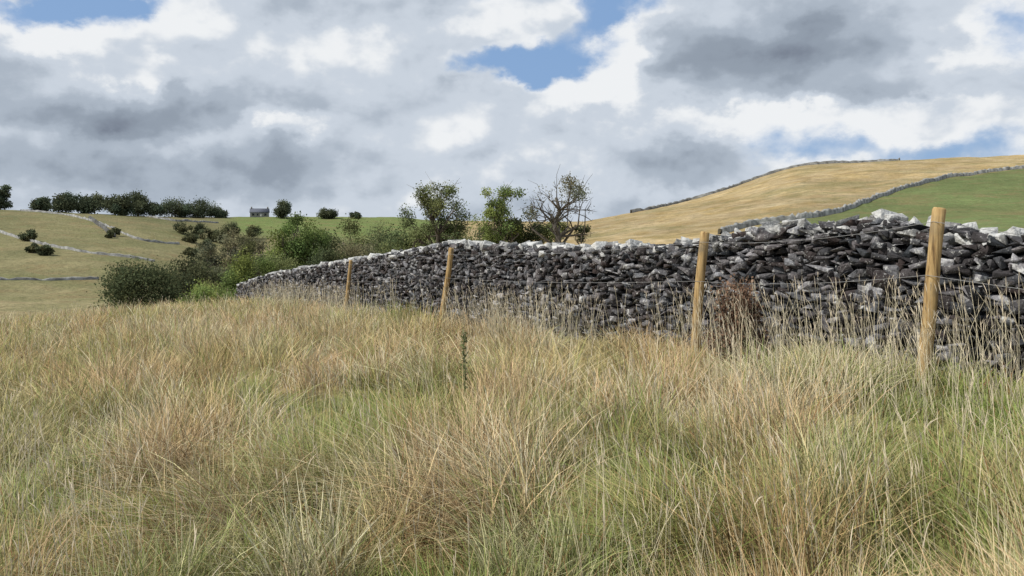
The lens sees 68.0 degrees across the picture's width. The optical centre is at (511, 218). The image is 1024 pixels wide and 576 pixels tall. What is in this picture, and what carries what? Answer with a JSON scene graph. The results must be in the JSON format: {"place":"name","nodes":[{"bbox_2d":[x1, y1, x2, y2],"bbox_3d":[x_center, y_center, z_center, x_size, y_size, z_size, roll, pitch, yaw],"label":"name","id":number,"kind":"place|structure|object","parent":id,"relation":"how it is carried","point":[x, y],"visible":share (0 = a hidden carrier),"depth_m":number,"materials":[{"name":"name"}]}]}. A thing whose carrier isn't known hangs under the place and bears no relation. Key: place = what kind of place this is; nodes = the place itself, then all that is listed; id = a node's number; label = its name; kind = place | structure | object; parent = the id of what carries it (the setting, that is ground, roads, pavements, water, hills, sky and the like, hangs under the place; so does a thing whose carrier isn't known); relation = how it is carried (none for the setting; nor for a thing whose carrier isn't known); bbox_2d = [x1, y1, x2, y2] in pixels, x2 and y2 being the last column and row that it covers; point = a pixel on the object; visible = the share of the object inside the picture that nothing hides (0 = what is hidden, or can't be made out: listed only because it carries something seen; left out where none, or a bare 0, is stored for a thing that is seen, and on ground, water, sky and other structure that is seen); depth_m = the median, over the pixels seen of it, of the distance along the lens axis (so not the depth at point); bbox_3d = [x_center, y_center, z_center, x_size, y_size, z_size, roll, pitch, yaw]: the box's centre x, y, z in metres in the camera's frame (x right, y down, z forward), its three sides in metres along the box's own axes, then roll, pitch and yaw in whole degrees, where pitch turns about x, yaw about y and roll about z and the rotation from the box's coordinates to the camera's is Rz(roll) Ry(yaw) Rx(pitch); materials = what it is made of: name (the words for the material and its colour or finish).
{"place":"outdoors","nodes":[
{"label":"outdoors","id":0,"kind":"place"},
{"bbox_2d":[0,155,1023,575],"bbox_3d":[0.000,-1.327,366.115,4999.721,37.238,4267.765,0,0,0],"label":"ground","id":1,"kind":"structure","parent":0,"point":[988,199],"depth_m":134.59,"materials":[{"name":"plant"}]},
{"bbox_2d":[0,184,12,209],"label":"skyline tree","id":2,"kind":"object","parent":1,"relation":"on","point":[4,191],"visible":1,"depth_m":282.73,"materials":[{"name":"green plant"}]},
{"bbox_2d":[17,229,37,241],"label":"hillside shrub","id":3,"kind":"object","parent":1,"relation":"on","point":[28,235],"visible":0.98,"depth_m":191.72,"materials":[{"name":"green plant"}]},
{"bbox_2d":[24,242,38,252],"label":"hillside shrub","id":4,"kind":"object","parent":1,"relation":"on","point":[31,248],"visible":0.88,"depth_m":171.09,"materials":[{"name":"green plant"}]},
{"bbox_2d":[27,196,51,211],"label":"skyline tree","id":5,"kind":"object","parent":1,"relation":"on","point":[41,203],"visible":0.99,"depth_m":313.45,"materials":[{"name":"green plant"}]},
{"bbox_2d":[35,244,55,255],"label":"hillside shrub","id":6,"kind":"object","parent":1,"relation":"on","point":[45,250],"visible":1,"depth_m":168.87,"materials":[{"name":"green plant"}]},
{"bbox_2d":[0,276,98,280],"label":"field wall","id":7,"kind":"structure","parent":1,"relation":"on","point":[61,278],"depth_m":138.36,"materials":[{"name":"stone"}]},
{"bbox_2d":[48,190,86,212],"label":"skyline tree","id":8,"kind":"object","parent":1,"relation":"on","point":[65,202],"visible":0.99,"depth_m":286.68,"materials":[{"name":"green plant"}]},
{"bbox_2d":[0,230,154,261],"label":"field wall","id":9,"kind":"structure","parent":1,"relation":"on","point":[67,247],"depth_m":181.57,"materials":[{"name":"stone"}]},
{"bbox_2d":[74,195,93,213],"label":"skyline tree","id":10,"kind":"object","parent":1,"relation":"on","point":[78,210],"visible":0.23,"depth_m":315.37,"materials":[{"name":"green plant"}]},
{"bbox_2d":[78,191,107,213],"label":"skyline tree","id":11,"kind":"object","parent":1,"relation":"on","point":[93,203],"visible":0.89,"depth_m":313.13,"materials":[{"name":"green plant"}]},
{"bbox_2d":[20,209,179,244],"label":"field wall","id":12,"kind":"structure","parent":1,"relation":"on","point":[129,235],"depth_m":243.30,"materials":[{"name":"stone"}]},
{"bbox_2d":[88,216,115,237],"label":"field wall","id":13,"kind":"structure","parent":1,"relation":"on","point":[99,224],"depth_m":239.35,"materials":[{"name":"stone"}]},
{"bbox_2d":[104,230,114,237],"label":"hillside shrub","id":14,"kind":"object","parent":1,"relation":"on","point":[110,234],"visible":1,"depth_m":216.55,"materials":[{"name":"green plant"}]},
{"bbox_2d":[107,227,121,234],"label":"hillside shrub","id":15,"kind":"object","parent":1,"relation":"on","point":[116,230],"visible":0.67,"depth_m":224.06,"materials":[{"name":"green plant"}]},
{"bbox_2d":[101,193,142,215],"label":"skyline tree","id":16,"kind":"object","parent":1,"relation":"on","point":[117,205],"visible":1,"depth_m":291.75,"materials":[{"name":"green plant"}]},
{"bbox_2d":[84,255,187,309],"bbox_3d":[-27.252,5.800,56.014,7.982,6.303,7.531,0,0,0],"label":"bush","id":17,"kind":"object","parent":1,"relation":"on","point":[127,285],"visible":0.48,"depth_m":54.58,"materials":[{"name":"green plant"}]},
{"bbox_2d":[124,189,153,215],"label":"skyline tree","id":18,"kind":"object","parent":1,"relation":"on","point":[142,200],"visible":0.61,"depth_m":359.15,"materials":[{"name":"green plant"}]},
{"bbox_2d":[143,202,166,215],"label":"skyline tree","id":19,"kind":"object","parent":1,"relation":"on","point":[152,209],"visible":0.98,"depth_m":360.21,"materials":[{"name":"green plant"}]},
{"bbox_2d":[157,196,193,217],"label":"skyline tree","id":20,"kind":"object","parent":1,"relation":"on","point":[168,207],"visible":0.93,"depth_m":394.01,"materials":[{"name":"green plant"}]},
{"bbox_2d":[147,215,218,222],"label":"field wall","id":21,"kind":"structure","parent":1,"relation":"on","point":[181,220],"depth_m":301.91,"materials":[{"name":"stone"}]},
{"bbox_2d":[173,220,193,233],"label":"hillside shrub","id":22,"kind":"object","parent":1,"relation":"on","point":[182,227],"visible":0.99,"depth_m":260.91,"materials":[{"name":"green plant"}]},
{"bbox_2d":[181,233,199,242],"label":"hillside shrub","id":23,"kind":"object","parent":1,"relation":"on","point":[191,237],"visible":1,"depth_m":245.00,"materials":[{"name":"green plant"}]},
{"bbox_2d":[182,247,198,255],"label":"hillside shrub","id":24,"kind":"object","parent":1,"relation":"on","point":[191,250],"visible":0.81,"depth_m":210.22,"materials":[{"name":"green plant"}]},
{"bbox_2d":[156,244,228,302],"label":"bush","id":25,"kind":"object","parent":1,"relation":"on","point":[191,271],"visible":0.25,"depth_m":69.24,"materials":[{"name":"green plant"}]},
{"bbox_2d":[173,195,221,217],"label":"skyline tree","id":26,"kind":"object","parent":1,"relation":"on","point":[201,209],"visible":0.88,"depth_m":399.92,"materials":[{"name":"green plant"}]},
{"bbox_2d":[190,222,211,238],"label":"hillside shrub","id":27,"kind":"object","parent":1,"relation":"on","point":[199,228],"visible":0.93,"depth_m":260.76,"materials":[{"name":"green plant"}]},
{"bbox_2d":[172,278,235,304],"bbox_3d":[-18.397,4.830,46.495,4.382,2.664,3.789,0,0,0],"label":"bush","id":28,"kind":"object","parent":1,"relation":"on","point":[206,291],"visible":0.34,"depth_m":45.81,"materials":[{"name":"green plant"}]},
{"bbox_2d":[195,238,217,254],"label":"hillside shrub","id":29,"kind":"object","parent":1,"relation":"on","point":[207,240],"visible":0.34,"depth_m":226.51,"materials":[{"name":"green plant"}]},
{"bbox_2d":[187,237,231,282],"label":"valley tree","id":30,"kind":"object","parent":1,"relation":"on","point":[212,251],"visible":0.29,"depth_m":102.19,"materials":[{"name":"green plant"}]},
{"bbox_2d":[207,230,215,240],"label":"hillside shrub","id":31,"kind":"object","parent":1,"relation":"on","point":[209,236],"visible":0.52,"depth_m":262.28,"materials":[{"name":"green plant"}]},
{"bbox_2d":[206,207,227,217],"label":"skyline tree","id":32,"kind":"object","parent":1,"relation":"on","point":[219,212],"visible":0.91,"depth_m":406.74,"materials":[{"name":"green plant"}]},
{"bbox_2d":[210,228,229,242],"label":"hillside shrub","id":33,"kind":"object","parent":1,"relation":"on","point":[217,233],"visible":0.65,"depth_m":260.50,"materials":[{"name":"green plant"}]},
{"bbox_2d":[193,264,249,303],"bbox_3d":[-23.216,6.106,61.583,5.653,5.241,5.500,0,0,0],"label":"bush","id":34,"kind":"object","parent":1,"relation":"on","point":[208,282],"visible":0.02,"depth_m":61.45,"materials":[{"name":"green plant"}]},
{"bbox_2d":[219,240,237,254],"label":"hillside shrub","id":35,"kind":"object","parent":1,"relation":"on","point":[223,249],"visible":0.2,"depth_m":230.24,"materials":[{"name":"green plant"}]},
{"bbox_2d":[220,221,240,234],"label":"hillside shrub","id":36,"kind":"object","parent":1,"relation":"on","point":[231,226],"visible":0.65,"depth_m":281.66,"materials":[{"name":"green plant"}]},
{"bbox_2d":[206,228,254,281],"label":"valley tree","id":37,"kind":"object","parent":1,"relation":"on","point":[232,244],"visible":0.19,"depth_m":97.76,"materials":[{"name":"green plant"}]},
{"bbox_2d":[235,234,252,248],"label":"hillside shrub","id":38,"kind":"object","parent":1,"relation":"on","point":[242,237],"visible":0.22,"depth_m":252.34,"materials":[{"name":"green plant"}]},
{"bbox_2d":[214,247,278,296],"bbox_3d":[-19.140,5.128,56.600,5.603,6.107,4.197,0,0,0],"label":"bush","id":39,"kind":"object","parent":1,"relation":"on","point":[242,270],"visible":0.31,"depth_m":56.25,"materials":[{"name":"green plant"}]},
{"bbox_2d":[232,239,263,287],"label":"valley tree","id":40,"kind":"object","parent":1,"relation":"on","point":[250,246],"visible":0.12,"depth_m":90.92,"materials":[{"name":"green plant"}]},
{"bbox_2d":[245,223,263,238],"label":"hillside shrub","id":41,"kind":"object","parent":1,"relation":"on","point":[252,231],"visible":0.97,"depth_m":286.42,"materials":[{"name":"green plant"}]},
{"bbox_2d":[249,207,269,216],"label":"farmhouse","id":42,"kind":"object","parent":1,"relation":"on","point":[259,212],"visible":0.94,"depth_m":432.20,"materials":[{"name":"grey stone"}]},
{"bbox_2d":[239,235,285,277],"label":"valley tree","id":43,"kind":"object","parent":1,"relation":"on","point":[260,244],"visible":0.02,"depth_m":94.46,"materials":[{"name":"green plant"}]},
{"bbox_2d":[254,249,299,275],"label":"bush","id":44,"kind":"object","parent":1,"relation":"on","point":[287,264],"visible":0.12,"depth_m":59.21,"materials":[{"name":"green plant"}]},
{"bbox_2d":[271,199,292,217],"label":"skyline tree","id":45,"kind":"object","parent":1,"relation":"on","point":[283,209],"visible":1,"depth_m":419.61,"materials":[{"name":"green plant"}]},
{"bbox_2d":[261,211,331,267],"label":"sycamore tree","id":46,"kind":"object","parent":1,"relation":"on","point":[298,247],"visible":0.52,"depth_m":68.27,"materials":[{"name":"green plant"}]},
{"bbox_2d":[300,242,353,265],"bbox_3d":[-14.468,4.662,57.860,5.656,5.811,5.046,0,0,38],"label":"bush","id":47,"kind":"object","parent":1,"relation":"on","point":[324,256],"visible":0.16,"depth_m":57.74,"materials":[{"name":"green plant"}]},
{"bbox_2d":[316,207,338,218],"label":"skyline tree","id":48,"kind":"object","parent":1,"relation":"on","point":[329,213],"visible":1,"depth_m":426.02,"materials":[{"name":"green plant"}]},
{"bbox_2d":[314,228,348,257],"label":"valley tree","id":49,"kind":"object","parent":1,"relation":"on","point":[334,241],"visible":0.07,"depth_m":76.79,"materials":[{"name":"green plant"}]},
{"bbox_2d":[343,260,352,312],"bbox_3d":[-4.453,1.942,20.500,0.300,1.653,0.104,0,0,0],"label":"fence post","id":50,"kind":"object","parent":1,"relation":"on","point":[349,275],"visible":0.72,"depth_m":20.46,"materials":[{"name":"brown wood"}]},
{"bbox_2d":[333,236,369,259],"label":"bush","id":51,"kind":"object","parent":1,"relation":"on","point":[350,253],"visible":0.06,"depth_m":59.01,"materials":[{"name":"green plant"}]},
{"bbox_2d":[349,211,361,218],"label":"skyline tree","id":52,"kind":"object","parent":1,"relation":"on","point":[356,215],"visible":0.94,"depth_m":429.65,"materials":[{"name":"green plant"}]},
{"bbox_2d":[331,213,386,257],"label":"valley tree","id":53,"kind":"object","parent":1,"relation":"on","point":[348,226],"visible":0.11,"depth_m":83.59,"materials":[{"name":"green plant"}]},
{"bbox_2d":[349,243,378,255],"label":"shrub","id":54,"kind":"object","parent":1,"relation":"on","point":[368,248],"visible":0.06,"depth_m":73.01,"materials":[{"name":"green plant"}]},
{"bbox_2d":[363,220,392,253],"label":"valley tree","id":55,"kind":"object","parent":1,"relation":"on","point":[379,236],"visible":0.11,"depth_m":88.10,"materials":[{"name":"green plant"}]},
{"bbox_2d":[359,242,398,255],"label":"bush","id":56,"kind":"object","parent":1,"relation":"on","point":[383,251],"visible":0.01,"depth_m":58.84,"materials":[{"name":"green plant"}]},
{"bbox_2d":[379,231,409,253],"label":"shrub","id":57,"kind":"object","parent":1,"relation":"on","point":[386,241],"visible":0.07,"depth_m":68.47,"materials":[{"name":"green plant"}]},
{"bbox_2d":[381,224,434,249],"bbox_3d":[-7.007,3.386,57.869,5.885,6.107,5.076,0,0,0],"label":"shrub","id":58,"kind":"object","parent":1,"relation":"on","point":[404,236],"visible":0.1,"depth_m":56.84,"materials":[{"name":"green plant"}]},
{"bbox_2d":[396,175,472,247],"bbox_3d":[-4.874,1.013,49.785,4.875,8.408,4.118,0,0,-30],"label":"hawthorn tree","id":59,"kind":"object","parent":1,"relation":"on","point":[433,207],"visible":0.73,"depth_m":49.46,"materials":[{"name":"green plant"}]},
{"bbox_2d":[439,248,453,319],"bbox_3d":[-1.338,1.461,15.200,0.352,1.769,0.119,0,0,0],"label":"fence post","id":60,"kind":"object","parent":1,"relation":"on","point":[448,268],"visible":0.76,"depth_m":15.15,"materials":[{"name":"brown wood"}]},
{"bbox_2d":[457,329,468,407],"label":"dock plant","id":61,"kind":"object","parent":1,"relation":"on","point":[464,341],"visible":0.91,"depth_m":7.20,"materials":[{"name":"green plant"}]},
{"bbox_2d":[441,225,511,242],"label":"shrub","id":62,"kind":"object","parent":1,"relation":"on","point":[479,236],"visible":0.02,"depth_m":53.99,"materials":[{"name":"green plant"}]},
{"bbox_2d":[467,183,527,243],"bbox_3d":[-0.917,0.909,47.016,3.936,6.708,3.731,0,0,0],"label":"ash tree","id":63,"kind":"object","parent":1,"relation":"on","point":[498,216],"visible":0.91,"depth_m":46.46,"materials":[{"name":"green plant"}]},
{"bbox_2d":[0,268,1023,575],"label":"grass","id":64,"kind":"structure","parent":1,"relation":"on","point":[802,492],"depth_m":4.88,"materials":[{"name":"beige plant"}]},
{"bbox_2d":[504,206,546,243],"bbox_3d":[0.718,1.641,47.722,3.152,4.946,2.493,0,0,0],"label":"shrub","id":65,"kind":"object","parent":1,"relation":"on","point":[530,236],"visible":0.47,"depth_m":47.59,"materials":[{"name":"green plant"}]},
{"bbox_2d":[530,220,570,242],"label":"shrub","id":66,"kind":"object","parent":1,"relation":"on","point":[546,233],"visible":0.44,"depth_m":49.75,"materials":[{"name":"green plant"}]},
{"bbox_2d":[519,166,595,242],"bbox_3d":[2.884,0.207,45.889,4.232,6.961,4.682,0,0,-44],"label":"dead tree","id":67,"kind":"object","parent":1,"relation":"on","point":[555,230],"visible":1,"depth_m":45.86,"materials":[{"name":"grey wood"}]},
{"bbox_2d":[573,224,590,244],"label":"shrub","id":68,"kind":"object","parent":1,"relation":"on","point":[581,238],"visible":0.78,"depth_m":49.90,"materials":[{"name":"green plant"}]},
{"bbox_2d":[235,208,1023,381],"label":"dry stone wall","id":69,"kind":"structure","parent":1,"relation":"on","point":[981,255],"depth_m":8.82,"materials":[{"name":"stone"}]},
{"bbox_2d":[691,231,709,360],"bbox_3d":[2.124,0.966,8.600,0.226,1.648,0.115,0,0,0],"label":"fence post","id":70,"kind":"object","parent":1,"relation":"on","point":[701,262],"visible":0.73,"depth_m":8.56,"materials":[{"name":"brown wood"}]},
{"bbox_2d":[354,275,1023,289],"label":"fence wire","id":71,"kind":"object","parent":70,"relation":"attached to","point":[739,283],"visible":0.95,"depth_m":8.02,"materials":[{"name":"grey metal"}]},
{"bbox_2d":[693,273,774,365],"bbox_3d":[2.337,1.091,7.942,0.796,1.026,0.566,0,0,31],"label":"dead bracken plant","id":72,"kind":"object","parent":1,"relation":"on","point":[755,315],"visible":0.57,"depth_m":7.90,"materials":[{"name":"brown plant"}]},
{"bbox_2d":[630,158,899,212],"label":"field wall","id":73,"kind":"structure","parent":1,"relation":"on","point":[729,186],"depth_m":238.40,"materials":[{"name":"stone"}]},
{"bbox_2d":[718,165,1023,233],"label":"field wall","id":74,"kind":"structure","parent":1,"relation":"on","point":[780,218],"depth_m":104.46,"materials":[{"name":"stone"}]},
{"bbox_2d":[915,207,945,387],"bbox_3d":[3.398,0.719,6.200,0.281,1.631,0.110,0,0,0],"label":"fence post","id":75,"kind":"object","parent":1,"relation":"on","point":[935,244],"visible":0.75,"depth_m":6.16,"materials":[{"name":"brown wood"}]},
{"bbox_2d":[368,221,1021,264],"bbox_3d":[0.556,0.631,11.587,0.201,1.218,20.371,0,0,-29],"label":"fence wire","id":76,"kind":"object","parent":75,"relation":"attached to","point":[763,242],"visible":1,"depth_m":7.37,"materials":[{"name":"grey metal"}]},
{"bbox_2d":[0,0,1023,221],"label":"sky","id":77,"kind":"structure","parent":0,"point":[345,106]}
]}

